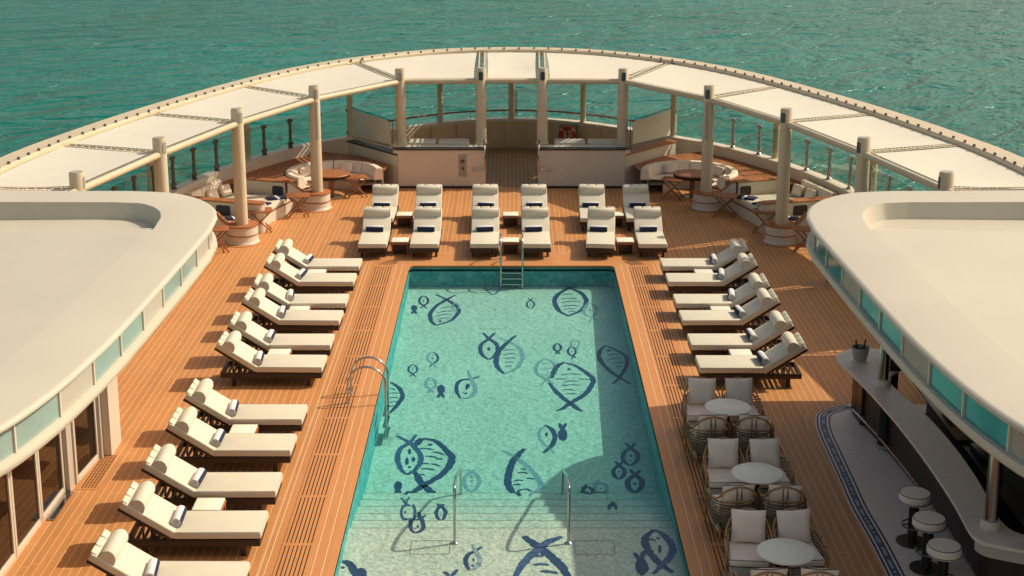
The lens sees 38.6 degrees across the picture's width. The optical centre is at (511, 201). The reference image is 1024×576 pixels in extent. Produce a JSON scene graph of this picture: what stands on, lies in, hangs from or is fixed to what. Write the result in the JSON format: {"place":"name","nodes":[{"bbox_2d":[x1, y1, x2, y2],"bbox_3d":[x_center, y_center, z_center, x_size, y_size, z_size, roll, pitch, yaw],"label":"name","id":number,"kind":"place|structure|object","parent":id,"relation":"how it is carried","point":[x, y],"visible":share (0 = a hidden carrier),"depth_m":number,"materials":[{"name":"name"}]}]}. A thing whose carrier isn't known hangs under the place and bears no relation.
{"place":"outdoors","nodes":[
{"label":"outdoors","id":0,"kind":"place"},
{"bbox_2d":[4,147,926,575],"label":"deck","id":1,"kind":"structure","parent":0,"point":[170,361],"depth_m":30.04,"materials":[{"name":"brown wood"}]},
{"bbox_2d":[0,376,120,575],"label":"lounge building","id":2,"kind":"structure","parent":1,"relation":"on","point":[38,485],"depth_m":23.33,"materials":[{"name":"beige paint"}]},
{"bbox_2d":[0,472,16,575],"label":"sliding door","id":3,"kind":"structure","parent":2,"relation":"in","point":[8,556],"depth_m":21.32,"materials":[{"name":"beige glass"}]},
{"bbox_2d":[9,452,41,556],"bbox_3d":[-7.357,3.639,21.895,0.060,3.100,1.120,0,14,1],"label":"sliding door","id":4,"kind":"structure","parent":2,"relation":"in","point":[24,478],"depth_m":22.11,"materials":[{"name":"white glass"}]},
{"bbox_2d":[37,432,65,522],"bbox_3d":[-7.332,3.373,23.003,0.060,3.100,1.120,0,14,1],"label":"sliding door","id":5,"kind":"structure","parent":2,"relation":"in","point":[50,457],"depth_m":23.24,"materials":[{"name":"white glass"}]},
{"bbox_2d":[70,399,98,483],"bbox_3d":[-7.180,3.048,24.360,0.060,3.100,1.053,1,14,4],"label":"sliding door","id":6,"kind":"structure","parent":2,"relation":"in","point":[84,434],"depth_m":24.58,"materials":[{"name":"white glass"}]},
{"bbox_2d":[0,191,217,476],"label":"lounge roof","id":7,"kind":"structure","parent":2,"relation":"on","point":[95,286],"depth_m":22.08,"materials":[{"name":"paint"}]},
{"bbox_2d":[15,394,58,449],"bbox_3d":[-5.673,2.598,17.502,0.012,0.372,1.060,2,14,10],"label":"window pane","id":8,"kind":"structure","parent":7,"relation":"in","point":[40,419],"depth_m":17.48,"materials":[{"name":"teal glass"}]},
{"bbox_2d":[61,364,92,413],"bbox_3d":[-5.526,2.339,18.580,0.005,0.372,1.060,1,14,5],"label":"window pane","id":9,"kind":"structure","parent":7,"relation":"in","point":[82,383],"depth_m":18.57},
{"bbox_2d":[0,47,1023,190],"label":"canopy","id":10,"kind":"object","parent":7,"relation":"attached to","point":[76,135],"visible":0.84,"depth_m":40.46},
{"bbox_2d":[0,140,152,188],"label":"shade sail","id":11,"kind":"object","parent":10,"relation":"attached to","point":[54,168],"visible":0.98,"depth_m":33.30,"materials":[{"name":"fabric"}]},
{"bbox_2d":[68,110,230,150],"bbox_3d":[-9.096,-1.825,37.189,2.800,0.213,4.623,4,14,15],"label":"shade sail","id":12,"kind":"object","parent":10,"relation":"attached to","point":[141,133],"visible":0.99,"depth_m":37.32,"materials":[{"name":"fabric"}]},
{"bbox_2d":[157,82,308,120],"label":"shade sail","id":13,"kind":"object","parent":10,"relation":"attached to","point":[250,101],"visible":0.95,"depth_m":41.47,"materials":[{"name":"fabric"}]},
{"bbox_2d":[250,59,394,95],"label":"shade sail","id":14,"kind":"object","parent":10,"relation":"attached to","point":[334,79],"visible":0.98,"depth_m":45.70,"materials":[{"name":"fabric"}]},
{"bbox_2d":[362,47,479,78],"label":"shade sail","id":15,"kind":"object","parent":10,"relation":"attached to","point":[452,66],"visible":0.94,"depth_m":48.88,"materials":[{"name":"fabric"}]},
{"bbox_2d":[483,47,538,77],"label":"shade sail","id":16,"kind":"object","parent":10,"relation":"attached to","point":[511,64],"visible":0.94,"depth_m":49.08,"materials":[{"name":"fabric"}]},
{"bbox_2d":[543,47,661,78],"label":"shade sail","id":17,"kind":"object","parent":10,"relation":"attached to","point":[572,66],"visible":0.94,"depth_m":48.91,"materials":[{"name":"fabric"}]},
{"bbox_2d":[629,59,772,95],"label":"shade sail","id":18,"kind":"object","parent":10,"relation":"attached to","point":[684,78],"visible":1,"depth_m":45.70,"materials":[{"name":"fabric"}]},
{"bbox_2d":[715,82,865,119],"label":"shade sail","id":19,"kind":"object","parent":10,"relation":"attached to","point":[772,102],"visible":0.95,"depth_m":41.47,"materials":[{"name":"fabric"}]},
{"bbox_2d":[792,110,954,151],"bbox_3d":[9.095,-1.826,37.190,2.800,0.213,4.625,-4,14,-15],"label":"shade sail","id":20,"kind":"object","parent":10,"relation":"attached to","point":[885,134],"visible":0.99,"depth_m":37.33,"materials":[{"name":"fabric"}]},
{"bbox_2d":[870,140,1023,188],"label":"shade sail","id":21,"kind":"object","parent":10,"relation":"attached to","point":[968,168],"visible":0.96,"depth_m":33.30,"materials":[{"name":"fabric"}]},
{"bbox_2d":[78,454,116,488],"bbox_3d":[-6.970,4.550,24.715,0.340,0.005,1.440,0,14,0],"label":"door grate","id":22,"kind":"object","parent":1,"relation":"on","point":[94,477],"visible":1,"depth_m":24.62,"materials":[{"name":"brown wood"}]},
{"bbox_2d":[152,136,168,192],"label":"canopy column","id":23,"kind":"structure","parent":1,"relation":"on","point":[160,164],"depth_m":34.54,"materials":[{"name":"white metal"}]},
{"bbox_2d":[86,528,249,575],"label":"sun lounger","id":24,"kind":"object","parent":1,"relation":"on","point":[114,553],"visible":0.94,"depth_m":20.36,"materials":[{"name":"fabric"}]},
{"bbox_2d":[117,480,267,555],"bbox_3d":[-4.760,4.746,21.944,2.099,0.925,0.740,0,14,-1],"label":"sun lounger","id":25,"kind":"object","parent":1,"relation":"on","point":[143,505],"visible":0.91,"depth_m":21.69,"materials":[{"name":"fabric"}]},
{"bbox_2d":[141,443,282,509],"bbox_3d":[-4.760,4.414,23.326,2.100,0.925,0.740,0,14,0],"label":"sun lounger","id":26,"kind":"object","parent":1,"relation":"on","point":[165,466],"visible":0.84,"depth_m":23.09,"materials":[{"name":"fabric"}]},
{"bbox_2d":[186,195,265,232],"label":"divider wall","id":27,"kind":"structure","parent":1,"relation":"on","point":[224,207],"depth_m":40.18,"materials":[{"name":"white wood"}]},
{"bbox_2d":[165,406,296,471],"bbox_3d":[-4.760,4.036,24.900,2.100,0.925,0.740,0,14,0],"label":"sun lounger","id":28,"kind":"object","parent":1,"relation":"on","point":[187,427],"visible":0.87,"depth_m":24.62,"materials":[{"name":"fabric"}]},
{"bbox_2d":[231,107,247,224],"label":"canopy column","id":29,"kind":"structure","parent":1,"relation":"on","point":[239,180],"depth_m":38.64,"materials":[{"name":"paint"}]},
{"bbox_2d":[186,179,293,224],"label":"sofa","id":30,"kind":"object","parent":1,"relation":"on","point":[281,208],"visible":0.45,"depth_m":41.93,"materials":[{"name":"white fabric"}]},
{"bbox_2d":[221,220,264,246],"bbox_3d":[-7.220,0.819,39.194,1.200,0.501,1.200,0,14,0],"label":"column base","id":31,"kind":"object","parent":1,"relation":"on","point":[246,235],"depth_m":38.86,"materials":[{"name":"white wood"}]},
{"bbox_2d":[183,378,307,432],"bbox_3d":[-4.760,3.714,26.243,2.100,0.925,0.740,0,14,0],"label":"sun lounger","id":32,"kind":"object","parent":1,"relation":"on","point":[207,400],"visible":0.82,"depth_m":26.00,"materials":[{"name":"fabric"}]},
{"bbox_2d":[214,330,326,385],"bbox_3d":[-4.740,3.085,28.863,2.099,0.925,0.740,0,14,1],"label":"sun lounger","id":33,"kind":"object","parent":1,"relation":"on","point":[236,350],"visible":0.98,"depth_m":28.59,"materials":[{"name":"fabric"}]},
{"bbox_2d":[246,176,304,209],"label":"divider wall","id":34,"kind":"structure","parent":1,"relation":"on","point":[264,186],"depth_m":42.67,"materials":[{"name":"white paint"}]},
{"bbox_2d":[227,310,334,355],"bbox_3d":[-4.740,2.782,30.125,2.099,0.925,0.740,0,14,0],"label":"sun lounger","id":35,"kind":"object","parent":1,"relation":"on","point":[253,334],"visible":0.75,"depth_m":29.87,"materials":[{"name":"fabric"}]},
{"bbox_2d":[241,288,343,332],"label":"sun lounger","id":36,"kind":"object","parent":1,"relation":"on","point":[256,301],"visible":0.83,"depth_m":31.41,"materials":[{"name":"fabric"}]},
{"bbox_2d":[251,273,348,312],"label":"sun lounger","id":37,"kind":"object","parent":1,"relation":"on","point":[276,294],"visible":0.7,"depth_m":32.60,"materials":[{"name":"fabric"}]},
{"bbox_2d":[264,252,356,293],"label":"sun lounger","id":38,"kind":"object","parent":1,"relation":"on","point":[281,268],"visible":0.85,"depth_m":34.21,"materials":[{"name":"fabric"}]},
{"bbox_2d":[308,85,322,191],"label":"canopy column","id":39,"kind":"structure","parent":1,"relation":"on","point":[315,144],"depth_m":42.38,"materials":[{"name":"white metal"}]},
{"bbox_2d":[272,238,361,275],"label":"sun lounger","id":40,"kind":"object","parent":1,"relation":"on","point":[294,257],"visible":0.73,"depth_m":35.49,"materials":[{"name":"fabric"}]},
{"bbox_2d":[284,160,383,192],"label":"round sofa","id":41,"kind":"object","parent":1,"relation":"on","point":[373,173],"visible":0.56,"depth_m":45.19,"materials":[{"name":"beige fabric"}]},
{"bbox_2d":[358,206,391,256],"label":"sun lounger","id":42,"kind":"object","parent":1,"relation":"on","point":[373,242],"visible":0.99,"depth_m":38.56,"materials":[{"name":"fabric"}]},
{"bbox_2d":[371,184,398,228],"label":"sun lounger","id":43,"kind":"object","parent":1,"relation":"on","point":[385,193],"visible":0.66,"depth_m":41.61,"materials":[{"name":"fabric"}]},
{"bbox_2d":[346,139,486,187],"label":"cabin wall","id":44,"kind":"structure","parent":1,"relation":"on","point":[411,166],"depth_m":45.39,"materials":[{"name":"beige paint"}]},
{"bbox_2d":[395,68,407,144],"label":"canopy column","id":45,"kind":"structure","parent":44,"relation":"on","point":[400,109],"depth_m":45.55,"materials":[{"name":"white metal"}]},
{"bbox_2d":[351,107,393,146],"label":"wind screen","id":46,"kind":"object","parent":45,"relation":"attached to","point":[369,127],"visible":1,"depth_m":46.62,"materials":[{"name":"fabric"}]},
{"bbox_2d":[475,67,487,143],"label":"canopy column","id":47,"kind":"structure","parent":44,"relation":"on","point":[481,133],"depth_m":45.68,"materials":[{"name":"white metal"}]},
{"bbox_2d":[410,206,441,256],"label":"sun lounger","id":48,"kind":"object","parent":1,"relation":"on","point":[424,242],"visible":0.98,"depth_m":38.56,"materials":[{"name":"fabric"}]},
{"bbox_2d":[470,206,498,256],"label":"sun lounger","id":49,"kind":"object","parent":1,"relation":"on","point":[484,242],"visible":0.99,"depth_m":38.56,"materials":[{"name":"fabric"}]},
{"bbox_2d":[257,253,726,575],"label":"pool coping","id":50,"kind":"object","parent":1,"relation":"on","point":[691,529],"visible":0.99,"depth_m":27.89,"materials":[{"name":"brown wood"}]},
{"bbox_2d":[272,260,396,575],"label":"drain grate","id":51,"kind":"object","parent":50,"relation":"on","point":[295,553],"visible":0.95,"depth_m":25.80,"materials":[{"name":"brown"}]},
{"bbox_2d":[346,356,389,439],"bbox_3d":[-2.755,3.748,27.999,0.790,1.484,0.637,0,14,0],"label":"pool ladder","id":52,"kind":"object","parent":50,"relation":"attached to","point":[386,413],"visible":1,"depth_m":27.93,"materials":[{"name":"silver metal"}]},
{"bbox_2d":[624,260,729,575],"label":"drain grate","id":53,"kind":"object","parent":50,"relation":"on","point":[674,380],"visible":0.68,"depth_m":29.22,"materials":[{"name":"brown"}]},
{"bbox_2d":[681,377,720,438],"bbox_3d":[3.423,3.704,26.298,0.738,0.926,0.788,1,14,5],"label":"rattan chair","id":54,"kind":"object","parent":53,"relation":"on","point":[700,394],"visible":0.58,"depth_m":26.39,"materials":[{"name":"beige fabric"}]},
{"bbox_2d":[685,414,730,464],"bbox_3d":[3.392,3.978,25.157,0.738,0.926,0.788,-1,14,-3],"label":"rattan chair","id":55,"kind":"object","parent":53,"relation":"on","point":[701,431],"visible":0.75,"depth_m":24.85,"materials":[{"name":"beige wicker"}]},
{"bbox_2d":[701,437,748,507],"bbox_3d":[3.430,4.358,23.576,0.738,0.926,0.788,0,14,1],"label":"rattan chair","id":56,"kind":"object","parent":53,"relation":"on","point":[723,452],"visible":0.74,"depth_m":23.67,"materials":[{"name":"beige fabric"}]},
{"bbox_2d":[704,483,757,540],"bbox_3d":[3.392,4.632,22.434,0.738,0.926,0.788,-1,14,-6],"label":"rattan chair","id":57,"kind":"object","parent":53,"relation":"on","point":[728,499],"visible":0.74,"depth_m":22.14,"materials":[{"name":"beige wicker"}]},
{"bbox_2d":[723,508,774,575],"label":"rattan chair","id":58,"kind":"object","parent":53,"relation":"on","point":[741,555],"visible":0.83,"depth_m":21.09,"materials":[{"name":"beige fabric"}]},
{"bbox_2d":[169,117,853,197],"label":"bulwark","id":59,"kind":"object","parent":1,"relation":"on","point":[339,145],"visible":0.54,"depth_m":46.20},
{"bbox_2d":[111,109,347,191],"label":"glass railing","id":60,"kind":"object","parent":59,"relation":"on","point":[290,143],"visible":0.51,"depth_m":41.92,"materials":[{"name":"grey metal"}]},
{"bbox_2d":[222,152,388,183],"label":"teak ledge","id":61,"kind":"object","parent":59,"relation":"attached to","point":[276,171],"visible":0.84,"depth_m":45.56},
{"bbox_2d":[406,122,616,146],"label":"bulwark lining","id":62,"kind":"object","parent":59,"relation":"attached to","point":[512,134],"visible":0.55,"depth_m":51.32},
{"bbox_2d":[634,152,800,183],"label":"teak ledge","id":63,"kind":"object","parent":59,"relation":"attached to","point":[746,171],"visible":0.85,"depth_m":45.56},
{"bbox_2d":[676,109,911,191],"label":"glass railing","id":64,"kind":"object","parent":59,"relation":"on","point":[806,165],"visible":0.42,"depth_m":41.92,"materials":[{"name":"silver metal"}]},
{"bbox_2d":[521,206,550,256],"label":"sun lounger","id":65,"kind":"object","parent":1,"relation":"on","point":[538,242],"visible":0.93,"depth_m":38.66,"materials":[{"name":"fabric"}]},
{"bbox_2d":[578,184,604,230],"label":"sun lounger","id":66,"kind":"object","parent":1,"relation":"on","point":[591,192],"visible":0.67,"depth_m":41.58,"materials":[{"name":"fabric"}]},
{"bbox_2d":[586,206,614,256],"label":"sun lounger","id":67,"kind":"object","parent":1,"relation":"on","point":[600,242],"visible":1,"depth_m":38.56,"materials":[{"name":"fabric"}]},
{"bbox_2d":[537,139,676,187],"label":"cabin wall","id":68,"kind":"structure","parent":1,"relation":"on","point":[607,166],"depth_m":45.38,"materials":[{"name":"beige paint"}]},
{"bbox_2d":[536,67,547,143],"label":"canopy column","id":69,"kind":"structure","parent":68,"relation":"on","point":[542,105],"depth_m":45.69,"materials":[{"name":"white metal"}]},
{"bbox_2d":[616,68,628,144],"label":"canopy column","id":70,"kind":"structure","parent":68,"relation":"on","point":[622,119],"depth_m":45.55,"materials":[{"name":"white metal"}]},
{"bbox_2d":[630,107,671,146],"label":"wind screen","id":71,"kind":"object","parent":70,"relation":"attached to","point":[655,126],"visible":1,"depth_m":46.61,"materials":[{"name":"fabric"}]},
{"bbox_2d":[622,184,649,230],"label":"sun lounger","id":72,"kind":"object","parent":1,"relation":"on","point":[635,193],"visible":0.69,"depth_m":41.56,"materials":[{"name":"fabric"}]},
{"bbox_2d":[633,206,666,256],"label":"sun lounger","id":73,"kind":"object","parent":1,"relation":"on","point":[651,242],"visible":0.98,"depth_m":38.56,"materials":[{"name":"fabric"}]},
{"bbox_2d":[640,160,738,192],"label":"round sofa","id":74,"kind":"object","parent":1,"relation":"on","point":[652,174],"visible":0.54,"depth_m":45.17,"materials":[{"name":"beige fabric"}]},
{"bbox_2d":[660,238,749,275],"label":"sun lounger","id":75,"kind":"object","parent":1,"relation":"on","point":[727,258],"visible":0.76,"depth_m":35.49,"materials":[{"name":"fabric"}]},
{"bbox_2d":[700,85,714,191],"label":"canopy column","id":76,"kind":"structure","parent":1,"relation":"on","point":[707,146],"depth_m":42.38,"materials":[{"name":"white metal"}]},
{"bbox_2d":[665,253,757,293],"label":"sun lounger","id":77,"kind":"object","parent":1,"relation":"on","point":[739,270],"visible":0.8,"depth_m":34.21,"materials":[{"name":"fabric"}]},
{"bbox_2d":[673,272,770,312],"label":"sun lounger","id":78,"kind":"object","parent":1,"relation":"on","point":[745,293],"visible":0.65,"depth_m":32.64,"materials":[{"name":"fabric"}]},
{"bbox_2d":[705,398,750,433],"bbox_3d":[3.790,3.938,25.720,0.800,0.733,0.800,0,14,0],"label":"cafe table","id":79,"kind":"object","parent":1,"relation":"on","point":[730,407],"visible":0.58,"depth_m":25.63,"materials":[{"name":"stone"}]},
{"bbox_2d":[678,288,780,332],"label":"sun lounger","id":80,"kind":"object","parent":1,"relation":"on","point":[765,301],"visible":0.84,"depth_m":31.41,"materials":[{"name":"fabric"}]},
{"bbox_2d":[687,310,794,355],"bbox_3d":[4.710,2.778,30.140,2.100,0.925,0.740,0,14,0],"label":"sun lounger","id":81,"kind":"object","parent":1,"relation":"on","point":[773,329],"visible":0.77,"depth_m":29.87,"materials":[{"name":"fabric"}]},
{"bbox_2d":[721,377,764,434],"bbox_3d":[4.124,3.704,26.298,0.738,0.926,0.788,-1,14,-2],"label":"rattan chair","id":82,"kind":"object","parent":1,"relation":"on","point":[738,388],"visible":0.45,"depth_m":26.40,"materials":[{"name":"beige fabric"}]},
{"bbox_2d":[718,176,776,209],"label":"divider wall","id":83,"kind":"structure","parent":1,"relation":"on","point":[759,186],"depth_m":42.66,"materials":[{"name":"white paint"}]},
{"bbox_2d":[695,331,807,386],"bbox_3d":[4.710,3.096,28.816,2.099,0.925,0.740,0,14,0],"label":"sun lounger","id":84,"kind":"object","parent":1,"relation":"on","point":[786,351],"visible":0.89,"depth_m":28.53,"materials":[{"name":"fabric"}]},
{"bbox_2d":[731,414,774,460],"bbox_3d":[4.146,3.978,25.157,0.738,0.926,0.788,2,14,7],"label":"rattan chair","id":85,"kind":"object","parent":1,"relation":"on","point":[751,427],"visible":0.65,"depth_m":24.83,"materials":[{"name":"beige wicker"}]},
{"bbox_2d":[732,462,782,507],"bbox_3d":[3.850,4.592,22.997,0.800,0.733,0.800,0,14,0],"label":"cafe table","id":86,"kind":"object","parent":1,"relation":"on","point":[757,474],"visible":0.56,"depth_m":22.87,"materials":[{"name":"white metal"}]},
{"bbox_2d":[745,437,794,505],"bbox_3d":[4.130,4.358,23.576,0.738,0.926,0.788,-1,14,-5],"label":"rattan chair","id":87,"kind":"object","parent":1,"relation":"on","point":[765,450],"visible":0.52,"depth_m":23.67,"materials":[{"name":"beige fabric"}]},
{"bbox_2d":[758,220,802,246],"bbox_3d":[7.220,0.819,39.194,1.200,0.501,1.200,0,14,0],"label":"column drum","id":88,"kind":"object","parent":1,"relation":"on","point":[776,235],"depth_m":38.86,"materials":[{"name":"white wood"}]},
{"bbox_2d":[757,483,806,538],"bbox_3d":[4.149,4.632,22.434,0.738,0.926,0.788,1,14,4],"label":"rattan chair","id":89,"kind":"object","parent":1,"relation":"on","point":[774,498],"visible":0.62,"depth_m":22.11,"materials":[{"name":"wicker"}]},
{"bbox_2d":[729,179,837,224],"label":"sofa","id":90,"kind":"object","parent":1,"relation":"on","point":[742,208],"visible":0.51,"depth_m":41.89,"materials":[{"name":"fabric"}]},
{"bbox_2d":[775,107,792,224],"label":"canopy column","id":91,"kind":"structure","parent":1,"relation":"on","point":[783,174],"depth_m":38.63,"materials":[{"name":"white metal"}]},
{"bbox_2d":[757,538,815,574],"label":"cafe table","id":92,"kind":"object","parent":1,"relation":"on","point":[785,552],"visible":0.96,"depth_m":20.32,"materials":[{"name":"white metal"}]},
{"bbox_2d":[758,195,836,232],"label":"divider wall","id":93,"kind":"structure","parent":1,"relation":"on","point":[798,207],"depth_m":40.19,"materials":[{"name":"white wood"}]},
{"bbox_2d":[772,508,829,574],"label":"rattan chair","id":94,"kind":"object","parent":1,"relation":"on","point":[793,523],"visible":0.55,"depth_m":21.10,"materials":[{"name":"beige fabric"}]},
{"bbox_2d":[854,136,870,192],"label":"canopy column","id":95,"kind":"structure","parent":1,"relation":"on","point":[862,170],"depth_m":34.54,"materials":[{"name":"white metal"}]},
{"bbox_2d":[912,382,1023,533],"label":"back bar","id":96,"kind":"object","parent":1,"relation":"on","point":[974,455],"visible":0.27,"depth_m":23.11,"materials":[{"name":"black metal"}]},
{"bbox_2d":[806,191,1023,477],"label":"bar roof","id":97,"kind":"structure","parent":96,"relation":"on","point":[928,286],"depth_m":22.08,"materials":[{"name":"paint"}]},
{"bbox_2d":[930,364,962,413],"bbox_3d":[5.526,2.339,18.580,0.005,0.372,1.060,-1,14,-5],"label":"window pane","id":98,"kind":"structure","parent":97,"relation":"in","point":[947,389],"depth_m":18.58,"materials":[{"name":"teal glass"}]},
{"bbox_2d":[964,394,1007,449],"bbox_3d":[5.673,2.598,17.502,0.012,0.372,1.060,-2,14,-10],"label":"window pane","id":99,"kind":"structure","parent":97,"relation":"in","point":[981,418],"depth_m":17.48,"materials":[{"name":"teal glass"}]},
{"bbox_2d":[338,287,684,575],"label":"pool floor","id":100,"kind":"structure","parent":0,"point":[511,402],"depth_m":27.73,"materials":[{"name":"tile"}]},
{"bbox_2d":[0,0,1023,191],"bbox_3d":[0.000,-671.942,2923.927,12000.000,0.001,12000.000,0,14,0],"label":"sea","id":101,"kind":"structure","parent":0,"point":[957,66],"depth_m":217.83,"materials":[{"name":"liquid"}]},
{"bbox_2d":[334,267,689,575],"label":"pool wall","id":102,"kind":"structure","parent":0,"point":[532,277],"depth_m":34.83,"materials":[{"name":"tile"}]},
{"bbox_2d":[486,147,537,186],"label":"aft deck","id":103,"kind":"structure","parent":0,"point":[511,167],"depth_m":48.59,"materials":[{"name":"brown wood"}]},
{"bbox_2d":[815,404,972,575],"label":"bar floor","id":104,"kind":"structure","parent":0,"point":[873,480],"depth_m":24.16,"materials":[{"name":"tile"}]},
{"bbox_2d":[895,486,931,548],"bbox_3d":[6.070,4.758,22.091,0.498,0.823,0.498,0,14,0],"label":"bar stool","id":105,"kind":"object","parent":104,"relation":"on","point":[914,498],"visible":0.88,"depth_m":22.01,"materials":[{"name":"grey metal"}]},
{"bbox_2d":[909,510,946,575],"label":"bar stool","id":106,"kind":"object","parent":104,"relation":"on","point":[929,524],"visible":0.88,"depth_m":21.19,"materials":[{"name":"leather"}]},
{"bbox_2d":[836,348,1023,575],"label":"bar counter","id":107,"kind":"object","parent":104,"relation":"on","point":[914,442],"visible":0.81,"depth_m":23.02,"materials":[{"name":"stone"}]},
{"bbox_2d":[980,454,1002,531],"bbox_3d":[6.620,3.461,19.980,0.270,2.139,0.270,0,14,0],"label":"roof post","id":108,"kind":"object","parent":107,"relation":"on","point":[990,521],"visible":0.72,"depth_m":20.05,"materials":[{"name":"silver metal"}]},
{"bbox_2d":[926,537,962,575],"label":"bar stool","id":109,"kind":"object","parent":104,"relation":"on","point":[943,551],"visible":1,"depth_m":20.28,"materials":[{"name":"leather"}]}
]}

